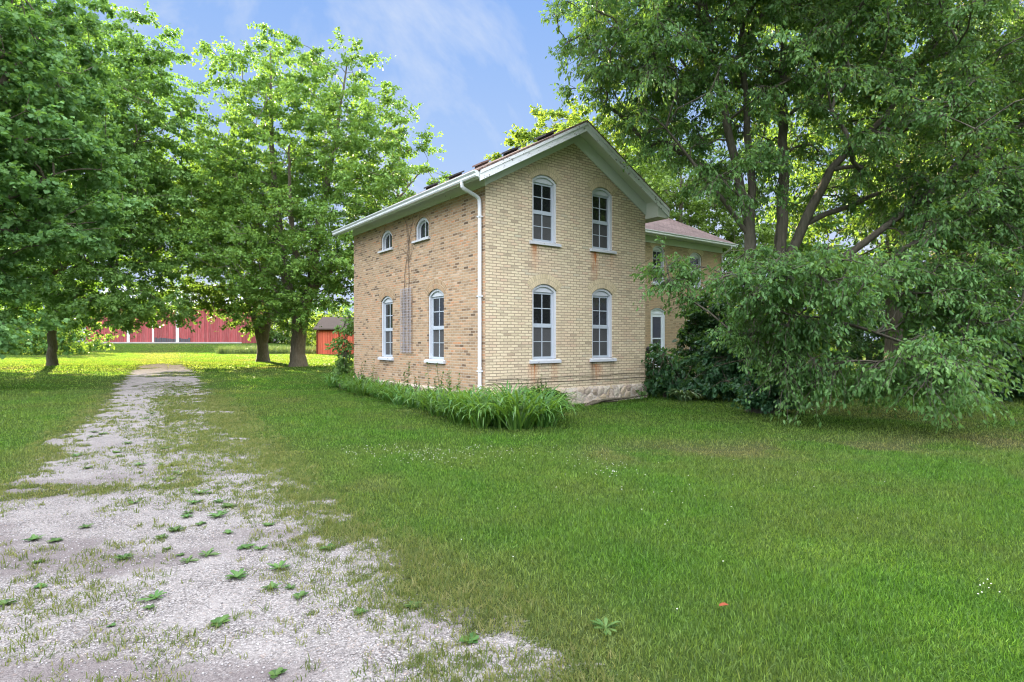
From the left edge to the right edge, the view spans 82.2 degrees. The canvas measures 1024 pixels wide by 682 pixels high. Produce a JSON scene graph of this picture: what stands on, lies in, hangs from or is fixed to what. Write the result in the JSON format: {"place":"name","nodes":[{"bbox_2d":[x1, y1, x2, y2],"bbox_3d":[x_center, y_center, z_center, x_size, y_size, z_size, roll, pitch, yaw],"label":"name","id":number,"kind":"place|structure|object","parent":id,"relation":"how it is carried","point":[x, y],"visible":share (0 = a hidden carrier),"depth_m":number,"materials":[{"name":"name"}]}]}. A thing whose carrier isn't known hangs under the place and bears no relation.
{"place":"outdoors","nodes":[
{"label":"outdoors","id":0,"kind":"place"},
{"bbox_2d":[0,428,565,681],"bbox_3d":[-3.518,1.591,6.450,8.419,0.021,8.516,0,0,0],"label":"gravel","id":1,"kind":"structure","parent":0,"point":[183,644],"depth_m":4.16,"materials":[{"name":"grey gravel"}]},
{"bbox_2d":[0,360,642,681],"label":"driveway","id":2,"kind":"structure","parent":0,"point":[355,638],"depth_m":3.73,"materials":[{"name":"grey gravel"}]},
{"bbox_2d":[0,598,16,604],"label":"weed rosette","id":3,"kind":"object","parent":2,"relation":"on","point":[5,601],"visible":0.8,"depth_m":3.55,"materials":[{"name":"green plant"}]},
{"bbox_2d":[22,534,42,540],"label":"weed rosette","id":4,"kind":"object","parent":2,"relation":"on","point":[33,537],"visible":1,"depth_m":4.70,"materials":[{"name":"green plant"}]},
{"bbox_2d":[33,583,47,587],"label":"weed rosette","id":5,"kind":"object","parent":2,"relation":"on","point":[38,585],"visible":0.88,"depth_m":3.80,"materials":[{"name":"green plant"}]},
{"bbox_2d":[46,537,62,541],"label":"weed rosette","id":6,"kind":"object","parent":2,"relation":"on","point":[54,539],"visible":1,"depth_m":4.68,"materials":[{"name":"green plant"}]},
{"bbox_2d":[78,523,93,527],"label":"weed rosette","id":7,"kind":"object","parent":2,"relation":"on","point":[85,526],"visible":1,"depth_m":5.01,"materials":[{"name":"green plant"}]},
{"bbox_2d":[114,553,131,559],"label":"weed rosette","id":8,"kind":"object","parent":2,"relation":"on","point":[126,555],"visible":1,"depth_m":4.30,"materials":[{"name":"green plant"}]},
{"bbox_2d":[136,589,166,601],"bbox_3d":[-2.208,1.575,3.612,0.129,0.035,0.159,0,0,19],"label":"weed rosette","id":9,"kind":"object","parent":2,"relation":"on","point":[156,594],"visible":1,"depth_m":3.64,"materials":[{"name":"green plant"}]},
{"bbox_2d":[156,533,167,538],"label":"weed rosette","id":10,"kind":"object","parent":2,"relation":"on","point":[162,536],"visible":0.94,"depth_m":4.74,"materials":[{"name":"green plant"}]},
{"bbox_2d":[169,525,183,531],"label":"weed rosette","id":11,"kind":"object","parent":2,"relation":"on","point":[175,528],"visible":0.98,"depth_m":4.93,"materials":[{"name":"green plant"}]},
{"bbox_2d":[179,554,200,562],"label":"weed rosette","id":12,"kind":"object","parent":2,"relation":"on","point":[189,558],"visible":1,"depth_m":4.24,"materials":[{"name":"green plant"}]},
{"bbox_2d":[193,489,210,493],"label":"weed rosette","id":13,"kind":"object","parent":2,"relation":"on","point":[196,490],"visible":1,"depth_m":6.13,"materials":[{"name":"green plant"}]},
{"bbox_2d":[198,547,220,556],"bbox_3d":[-2.249,1.575,4.362,0.160,0.035,0.129,0,0,-23],"label":"weed rosette","id":14,"kind":"object","parent":2,"relation":"on","point":[209,552],"visible":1,"depth_m":4.36,"materials":[{"name":"green plant"}]},
{"bbox_2d":[207,510,226,517],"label":"weed rosette","id":15,"kind":"object","parent":2,"relation":"on","point":[216,515],"visible":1,"depth_m":5.31,"materials":[{"name":"green plant"}]},
{"bbox_2d":[211,614,229,626],"bbox_3d":[-1.643,1.583,3.304,0.104,0.022,0.127,0,0,-25],"label":"weed rosette","id":16,"kind":"object","parent":2,"relation":"on","point":[223,618],"visible":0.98,"depth_m":3.33,"materials":[{"name":"green plant"}]},
{"bbox_2d":[221,503,237,507],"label":"weed rosette","id":17,"kind":"object","parent":2,"relation":"on","point":[227,505],"visible":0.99,"depth_m":5.65,"materials":[{"name":"green plant"}]},
{"bbox_2d":[225,568,246,578],"bbox_3d":[-1.853,1.574,3.949,0.141,0.036,0.169,0,0,-24],"label":"weed rosette","id":18,"kind":"object","parent":2,"relation":"on","point":[237,574],"visible":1,"depth_m":3.96,"materials":[{"name":"green plant"}]},
{"bbox_2d":[237,543,255,548],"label":"weed rosette","id":19,"kind":"object","parent":2,"relation":"on","point":[245,546],"visible":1,"depth_m":4.52,"materials":[{"name":"green plant"}]},
{"bbox_2d":[260,581,281,588],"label":"weed rosette","id":20,"kind":"object","parent":2,"relation":"on","point":[273,585],"visible":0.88,"depth_m":3.79,"materials":[{"name":"green plant"}]},
{"bbox_2d":[268,667,287,678],"bbox_3d":[-1.124,1.582,2.793,0.067,0.023,0.091,0,0,23],"label":"weed rosette","id":21,"kind":"object","parent":2,"relation":"on","point":[273,674],"visible":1,"depth_m":2.80,"materials":[{"name":"green plant"}]},
{"bbox_2d":[267,560,290,568],"bbox_3d":[-1.635,1.571,4.107,0.150,0.041,0.186,0,0,-38],"label":"weed rosette","id":22,"kind":"object","parent":2,"relation":"on","point":[281,563],"visible":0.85,"depth_m":4.10,"materials":[{"name":"green plant"}]},
{"bbox_2d":[284,583,296,588],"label":"weed rosette","id":23,"kind":"object","parent":2,"relation":"on","point":[289,586],"visible":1,"depth_m":3.78,"materials":[{"name":"green plant"}]},
{"bbox_2d":[293,591,307,598],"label":"weed rosette","id":24,"kind":"object","parent":2,"relation":"on","point":[300,594],"visible":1,"depth_m":3.65,"materials":[{"name":"green plant"}]},
{"bbox_2d":[0,381,698,681],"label":"weeds","id":25,"kind":"object","parent":2,"relation":"on","point":[212,419],"visible":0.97,"depth_m":4.44,"materials":[{"name":"green plant"}]},
{"bbox_2d":[404,601,422,608],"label":"weed rosette","id":26,"kind":"object","parent":2,"relation":"on","point":[413,606],"visible":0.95,"depth_m":3.51,"materials":[{"name":"green plant"}]},
{"bbox_2d":[459,632,478,643],"bbox_3d":[-0.225,1.583,3.126,0.104,0.022,0.128,0,0,9],"label":"weed rosette","id":27,"kind":"object","parent":2,"relation":"on","point":[474,639],"visible":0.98,"depth_m":3.11,"materials":[{"name":"green plant"}]},
{"bbox_2d":[0,342,1023,681],"bbox_3d":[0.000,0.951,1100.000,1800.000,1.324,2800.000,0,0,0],"label":"lawn","id":28,"kind":"structure","parent":0,"point":[74,384],"depth_m":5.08,"materials":[{"name":"green plant"}]},
{"bbox_2d":[0,283,86,342],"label":"thicket","id":29,"kind":"object","parent":28,"relation":"on","point":[59,319],"visible":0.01,"depth_m":78.23,"materials":[{"name":"green plant"}]},
{"bbox_2d":[0,308,118,354],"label":"thicket","id":30,"kind":"object","parent":28,"relation":"on","point":[65,341],"visible":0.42,"depth_m":54.58,"materials":[{"name":"green plant"}]},
{"bbox_2d":[0,0,157,359],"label":"maple tree","id":31,"kind":"object","parent":28,"relation":"on","point":[30,142],"visible":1,"depth_m":18.84,"materials":[{"name":"green plant"}]},
{"bbox_2d":[0,0,226,365],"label":"maple tree","id":32,"kind":"object","parent":28,"relation":"on","point":[73,300],"visible":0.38,"depth_m":31.38,"materials":[{"name":"green plant"}]},
{"bbox_2d":[85,287,272,342],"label":"barn","id":33,"kind":"structure","parent":28,"relation":"on","point":[168,333],"depth_m":75.10,"materials":[{"name":"red wood"}]},
{"bbox_2d":[125,139,315,361],"bbox_3d":[-19.374,-5.938,39.592,12.469,15.074,10.502,0,0,0],"label":"maple tree","id":34,"kind":"object","parent":28,"relation":"on","point":[199,291],"visible":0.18,"depth_m":38.11,"materials":[{"name":"green plant"}]},
{"bbox_2d":[213,343,315,353],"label":"meadow grass","id":35,"kind":"structure","parent":28,"relation":"on","point":[252,349],"depth_m":57.51,"materials":[{"name":"green plant"}]},
{"bbox_2d":[268,311,323,346],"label":"thicket","id":36,"kind":"object","parent":28,"relation":"on","point":[277,336],"visible":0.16,"depth_m":81.30,"materials":[{"name":"green plant"}]},
{"bbox_2d":[165,21,451,366],"bbox_3d":[-11.136,-8.656,33.223,16.153,20.646,12.637,0,0,0],"label":"maple tree","id":37,"kind":"object","parent":28,"relation":"on","point":[294,283],"visible":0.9,"depth_m":32.16,"materials":[{"name":"green plant"}]},
{"bbox_2d":[276,297,353,322],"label":"thicket","id":38,"kind":"object","parent":28,"relation":"on","point":[346,307],"visible":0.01,"depth_m":99.77,"materials":[{"name":"green plant"}]},
{"bbox_2d":[306,307,353,345],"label":"thicket","id":39,"kind":"object","parent":28,"relation":"on","point":[309,333],"visible":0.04,"depth_m":69.62,"materials":[{"name":"green plant"}]},
{"bbox_2d":[313,317,353,354],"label":"shed","id":40,"kind":"structure","parent":28,"relation":"on","point":[324,334],"depth_m":55.12,"materials":[{"name":"red wood"}]},
{"bbox_2d":[330,332,338,353],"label":"door","id":41,"kind":"structure","parent":40,"relation":"in","point":[334,335],"depth_m":55.01,"materials":[{"name":"red wood"}]},
{"bbox_2d":[322,372,347,386],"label":"daylily","id":42,"kind":"object","parent":28,"relation":"on","point":[329,382],"visible":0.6,"depth_m":20.30,"materials":[{"name":"green plant"}]},
{"bbox_2d":[325,309,353,386],"bbox_3d":[-5.872,0.281,20.391,1.302,2.815,1.058,0,0,-25],"label":"sapling","id":43,"kind":"object","parent":28,"relation":"on","point":[342,366],"visible":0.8,"depth_m":20.26,"materials":[{"name":"green plant"}]},
{"bbox_2d":[331,370,354,388],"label":"daylily","id":44,"kind":"object","parent":28,"relation":"on","point":[343,379],"visible":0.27,"depth_m":19.59,"materials":[{"name":"green plant"}]},
{"bbox_2d":[336,361,351,389],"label":"tall weed","id":45,"kind":"object","parent":28,"relation":"on","point":[341,377],"visible":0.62,"depth_m":18.70,"materials":[{"name":"green plant"}]},
{"bbox_2d":[340,376,352,391],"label":"daylily","id":46,"kind":"object","parent":28,"relation":"on","point":[348,389],"visible":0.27,"depth_m":18.33,"materials":[{"name":"green plant"}]},
{"bbox_2d":[338,372,372,392],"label":"daylily","id":47,"kind":"object","parent":28,"relation":"on","point":[356,378],"visible":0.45,"depth_m":17.79,"materials":[{"name":"green plant"}]},
{"bbox_2d":[344,377,380,395],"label":"daylily","id":48,"kind":"object","parent":28,"relation":"on","point":[362,392],"visible":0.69,"depth_m":16.95,"materials":[{"name":"green plant"}]},
{"bbox_2d":[358,359,374,387],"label":"tall weed","id":49,"kind":"object","parent":28,"relation":"on","point":[360,371],"visible":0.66,"depth_m":17.72,"materials":[{"name":"green plant"}]},
{"bbox_2d":[353,377,394,397],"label":"daylily","id":50,"kind":"object","parent":28,"relation":"on","point":[375,393],"visible":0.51,"depth_m":16.50,"materials":[{"name":"green plant"}]},
{"bbox_2d":[365,381,401,398],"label":"daylily","id":51,"kind":"object","parent":28,"relation":"on","point":[377,383],"visible":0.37,"depth_m":15.77,"materials":[{"name":"green plant"}]},
{"bbox_2d":[367,383,412,402],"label":"daylily","id":52,"kind":"object","parent":28,"relation":"on","point":[385,398],"visible":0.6,"depth_m":15.12,"materials":[{"name":"green plant"}]},
{"bbox_2d":[380,385,422,404],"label":"daylily","id":53,"kind":"object","parent":28,"relation":"on","point":[399,401],"visible":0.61,"depth_m":14.61,"materials":[{"name":"green plant"}]},
{"bbox_2d":[402,362,411,394],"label":"tall weed","id":54,"kind":"object","parent":28,"relation":"on","point":[407,377],"visible":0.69,"depth_m":15.44,"materials":[{"name":"green plant"}]},
{"bbox_2d":[388,385,434,407],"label":"daylily","id":55,"kind":"object","parent":28,"relation":"on","point":[410,401],"visible":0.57,"depth_m":13.90,"materials":[{"name":"green plant"}]},
{"bbox_2d":[406,387,453,410],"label":"daylily","id":56,"kind":"object","parent":28,"relation":"on","point":[424,399],"visible":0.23,"depth_m":13.37,"materials":[{"name":"green plant"}]},
{"bbox_2d":[424,362,443,391],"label":"tall weed","id":57,"kind":"object","parent":28,"relation":"on","point":[434,377],"visible":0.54,"depth_m":14.21,"materials":[{"name":"green plant"}]},
{"bbox_2d":[406,386,463,416],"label":"daylily","id":58,"kind":"object","parent":28,"relation":"on","point":[425,397],"visible":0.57,"depth_m":12.41,"materials":[{"name":"green plant"}]},
{"bbox_2d":[416,390,453,415],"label":"daylily","id":59,"kind":"object","parent":28,"relation":"on","point":[434,407],"visible":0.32,"depth_m":12.58,"materials":[{"name":"green plant"}]},
{"bbox_2d":[446,370,461,394],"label":"tall weed","id":60,"kind":"object","parent":28,"relation":"on","point":[449,372],"visible":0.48,"depth_m":13.59,"materials":[{"name":"green plant"}]},
{"bbox_2d":[419,392,494,423],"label":"daylily","id":61,"kind":"object","parent":28,"relation":"on","point":[454,414],"visible":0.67,"depth_m":11.35,"materials":[{"name":"green plant"}]},
{"bbox_2d":[425,384,497,418],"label":"daylily","id":62,"kind":"object","parent":28,"relation":"on","point":[470,391],"visible":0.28,"depth_m":11.68,"materials":[{"name":"green plant"}]},
{"bbox_2d":[435,384,500,411],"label":"daylily","id":63,"kind":"object","parent":28,"relation":"on","point":[473,392],"visible":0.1,"depth_m":12.36,"materials":[{"name":"green plant"}]},
{"bbox_2d":[432,390,522,428],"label":"daylily","id":64,"kind":"object","parent":28,"relation":"on","point":[485,420],"visible":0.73,"depth_m":10.73,"materials":[{"name":"green plant"}]},
{"bbox_2d":[474,385,524,397],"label":"daylily","id":65,"kind":"object","parent":28,"relation":"on","point":[495,390],"visible":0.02,"depth_m":12.74,"materials":[{"name":"green plant"}]},
{"bbox_2d":[456,392,548,428],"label":"daylily","id":66,"kind":"object","parent":28,"relation":"on","point":[499,423],"visible":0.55,"depth_m":10.73,"materials":[{"name":"green plant"}]},
{"bbox_2d":[471,380,552,421],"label":"daylily","id":67,"kind":"object","parent":28,"relation":"on","point":[506,392],"visible":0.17,"depth_m":11.76,"materials":[{"name":"green plant"}]},
{"bbox_2d":[481,384,546,400],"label":"daylily","id":68,"kind":"object","parent":28,"relation":"on","point":[521,390],"visible":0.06,"depth_m":12.54,"materials":[{"name":"green plant"}]},
{"bbox_2d":[461,383,569,430],"bbox_3d":[0.066,1.162,10.652,2.066,0.896,1.912,0,0,28],"label":"daylily","id":69,"kind":"object","parent":28,"relation":"on","point":[520,420],"visible":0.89,"depth_m":10.50,"materials":[{"name":"green plant"}]},
{"bbox_2d":[495,387,563,419],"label":"daylily","id":70,"kind":"object","parent":28,"relation":"on","point":[533,397],"visible":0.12,"depth_m":11.28,"materials":[{"name":"green plant"}]},
{"bbox_2d":[514,384,576,410],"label":"daylily","id":71,"kind":"object","parent":28,"relation":"on","point":[544,396],"visible":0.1,"depth_m":12.01,"materials":[{"name":"green plant"}]},
{"bbox_2d":[511,386,584,427],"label":"daylily","id":72,"kind":"object","parent":28,"relation":"on","point":[547,421],"visible":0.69,"depth_m":10.90,"materials":[{"name":"green plant"}]},
{"bbox_2d":[484,84,674,211],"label":"maple tree","id":73,"kind":"object","parent":28,"relation":"on","point":[522,137],"visible":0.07,"depth_m":40.51,"materials":[{"name":"green plant"}]},
{"bbox_2d":[520,385,647,406],"bbox_3d":[1.927,1.371,14.540,4.284,0.704,1.122,0,0,-34],"label":"stone foundation","id":74,"kind":"object","parent":28,"relation":"on","point":[641,395],"visible":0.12,"depth_m":14.65,"materials":[{"name":"beige stone"}]},
{"bbox_2d":[332,120,738,403],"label":"brick house","id":75,"kind":"structure","parent":74,"relation":"on","point":[523,261],"depth_m":14.99,"materials":[{"name":"brick"}]},
{"bbox_2d":[378,226,392,253],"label":"window","id":76,"kind":"structure","parent":75,"relation":"in","point":[387,237],"depth_m":17.61,"materials":[{"name":"paint"}]},
{"bbox_2d":[378,287,394,359],"bbox_3d":[-3.695,-0.512,17.467,0.220,2.155,1.177,0,0,-36],"label":"window","id":77,"kind":"structure","parent":75,"relation":"in","point":[387,303],"depth_m":17.63,"materials":[{"name":"paint"}]},
{"bbox_2d":[400,287,411,352],"bbox_3d":[-2.952,-0.570,16.305,0.023,1.800,0.660,0,0,-36],"label":"trellis","id":78,"kind":"object","parent":75,"relation":"attached to","point":[406,321],"visible":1,"depth_m":16.26,"materials":[{"name":"grey wood"}]},
{"bbox_2d":[397,213,416,335],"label":"dry vine","id":79,"kind":"object","parent":75,"relation":"attached to","point":[407,267],"visible":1,"depth_m":16.27,"materials":[{"name":"brown plant"}]},
{"bbox_2d":[411,212,430,243],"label":"window","id":80,"kind":"structure","parent":75,"relation":"in","point":[423,225],"depth_m":15.75,"materials":[{"name":"paint"}]},
{"bbox_2d":[424,279,446,363],"bbox_3d":[-1.927,-0.512,15.067,0.220,2.155,1.192,0,0,-36],"label":"window","id":81,"kind":"structure","parent":75,"relation":"in","point":[436,298],"depth_m":15.20,"materials":[{"name":"paint"}]},
{"bbox_2d":[526,274,561,363],"bbox_3d":[0.773,-0.547,14.262,1.142,2.165,0.220,0,0,-36],"label":"window","id":82,"kind":"structure","parent":75,"relation":"in","point":[543,296],"depth_m":14.33,"materials":[{"name":"paint"}]},
{"bbox_2d":[526,164,562,246],"bbox_3d":[0.773,-3.297,14.262,1.142,1.965,0.220,0,0,-36],"label":"window","id":83,"kind":"structure","parent":75,"relation":"in","point":[543,187],"depth_m":14.32,"materials":[{"name":"paint"}]},
{"bbox_2d":[587,279,617,361],"bbox_3d":[2.354,-0.547,15.427,1.135,2.165,0.220,0,0,-36],"label":"window","id":84,"kind":"structure","parent":75,"relation":"in","point":[601,298],"depth_m":15.52,"materials":[{"name":"paint"}]},
{"bbox_2d":[587,178,617,253],"bbox_3d":[2.354,-3.297,15.427,1.135,1.965,0.220,0,0,-36],"label":"window","id":85,"kind":"structure","parent":75,"relation":"in","point":[601,198],"depth_m":15.51,"materials":[{"name":"paint"}]},
{"bbox_2d":[651,308,664,366],"bbox_3d":[6.006,-0.138,24.395,0.916,2.477,0.120,0,0,-36],"label":"window","id":86,"kind":"structure","parent":75,"relation":"in","point":[657,315],"depth_m":24.43,"materials":[{"name":"paint"}]},
{"bbox_2d":[650,243,667,284],"bbox_3d":[6.068,-3.262,24.379,1.135,1.895,0.220,0,0,-36],"label":"window","id":87,"kind":"structure","parent":75,"relation":"in","point":[656,247],"depth_m":24.43,"materials":[{"name":"paint"}]},
{"bbox_2d":[688,249,703,288],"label":"window","id":88,"kind":"structure","parent":75,"relation":"in","point":[691,251],"depth_m":25.97,"materials":[{"name":"paint"}]},
{"bbox_2d":[590,617,620,635],"bbox_3d":[0.526,1.572,3.233,0.146,0.040,0.181,0,0,-32],"label":"weed rosette","id":89,"kind":"object","parent":28,"relation":"on","point":[605,623],"visible":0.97,"depth_m":3.25,"materials":[{"name":"green plant"}]},
{"bbox_2d":[327,443,999,608],"bbox_3d":[3.785,1.541,9.352,12.603,0.028,7.542,0,0,-42],"label":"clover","id":90,"kind":"object","parent":28,"relation":"on","point":[567,460],"visible":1,"depth_m":7.70,"materials":[{"name":"plant"}]},
{"bbox_2d":[641,341,689,398],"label":"shrub","id":91,"kind":"object","parent":28,"relation":"on","point":[672,371],"visible":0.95,"depth_m":16.24,"materials":[{"name":"green plant"}]},
{"bbox_2d":[665,389,700,401],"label":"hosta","id":92,"kind":"object","parent":28,"relation":"on","point":[681,395],"visible":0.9,"depth_m":15.35,"materials":[{"name":"green plant"}]},
{"bbox_2d":[667,290,746,381],"bbox_3d":[6.653,-0.088,18.532,3.081,3.562,2.486,0,0,32],"label":"shrub","id":93,"kind":"object","parent":28,"relation":"on","point":[699,323],"visible":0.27,"depth_m":18.48,"materials":[{"name":"green plant"}]},
{"bbox_2d":[622,116,813,307],"bbox_3d":[10.311,-5.253,32.875,15.319,13.773,9.355,0,0,0],"label":"maple tree","id":94,"kind":"object","parent":28,"relation":"on","point":[764,232],"visible":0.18,"depth_m":31.37,"materials":[{"name":"green plant"}]},
{"bbox_2d":[671,321,798,400],"bbox_3d":[5.993,0.556,15.723,3.114,2.277,2.770,0,0,-19],"label":"shrub","id":95,"kind":"object","parent":28,"relation":"on","point":[722,378],"visible":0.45,"depth_m":15.57,"materials":[{"name":"green plant"}]},
{"bbox_2d":[729,351,812,413],"bbox_3d":[5.619,0.938,12.831,1.721,1.500,1.323,0,0,0],"label":"bush","id":96,"kind":"object","parent":28,"relation":"on","point":[764,400],"visible":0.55,"depth_m":12.63,"materials":[{"name":"plant"}]},
{"bbox_2d":[538,0,1023,432],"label":"broadleaf tree","id":97,"kind":"object","parent":28,"relation":"on","point":[978,209],"visible":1,"depth_m":11.37,"materials":[{"name":"green plant"}]},
{"bbox_2d":[733,297,842,371],"bbox_3d":[12.878,-0.274,27.897,6.095,3.842,4.064,0,0,0],"label":"bush","id":98,"kind":"object","parent":28,"relation":"on","point":[832,344],"visible":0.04,"depth_m":27.36,"materials":[{"name":"green plant"}]},
{"bbox_2d":[812,294,926,371],"bbox_3d":[16.963,-0.396,27.413,6.179,4.116,4.111,0,0,0],"label":"bush","id":99,"kind":"object","parent":28,"relation":"on","point":[858,339],"visible":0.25,"depth_m":26.80,"materials":[{"name":"green plant"}]},
{"bbox_2d":[729,1,1023,379],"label":"broadleaf tree","id":100,"kind":"object","parent":28,"relation":"on","point":[826,225],"visible":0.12,"depth_m":20.11,"materials":[{"name":"green plant"}]},
{"bbox_2d":[801,248,1023,355],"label":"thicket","id":101,"kind":"object","parent":28,"relation":"on","point":[833,349],"visible":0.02,"depth_m":49.48,"materials":[{"name":"green plant"}]},
{"bbox_2d":[850,359,1013,393],"bbox_3d":[13.724,0.995,17.217,7.076,1.447,1.979,0,0,7],"label":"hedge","id":102,"kind":"object","parent":28,"relation":"on","point":[904,376],"visible":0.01,"depth_m":17.31,"materials":[{"name":"green plant"}]},
{"bbox_2d":[903,295,999,338],"bbox_3d":[20.695,-0.633,27.081,6.650,4.588,4.342,0,0,0],"label":"bush","id":103,"kind":"object","parent":28,"relation":"on","point":[932,324],"visible":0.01,"depth_m":26.84,"materials":[{"name":"green plant"}]},
{"bbox_2d":[900,0,1022,287],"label":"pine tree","id":104,"kind":"object","parent":28,"relation":"on","point":[917,140],"depth_m":30.26,"materials":[{"name":"plant"}]},
{"bbox_2d":[920,0,1023,391],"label":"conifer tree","id":105,"kind":"object","parent":28,"relation":"on","point":[1001,184],"depth_m":17.08,"materials":[{"name":"plant"}]},
{"bbox_2d":[950,304,1023,401],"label":"shrub","id":106,"kind":"object","parent":28,"relation":"on","point":[1018,369],"visible":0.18,"depth_m":15.15,"materials":[{"name":"green plant"}]},
{"bbox_2d":[1,0,1023,340],"label":"sky","id":107,"kind":"structure","parent":0,"point":[476,68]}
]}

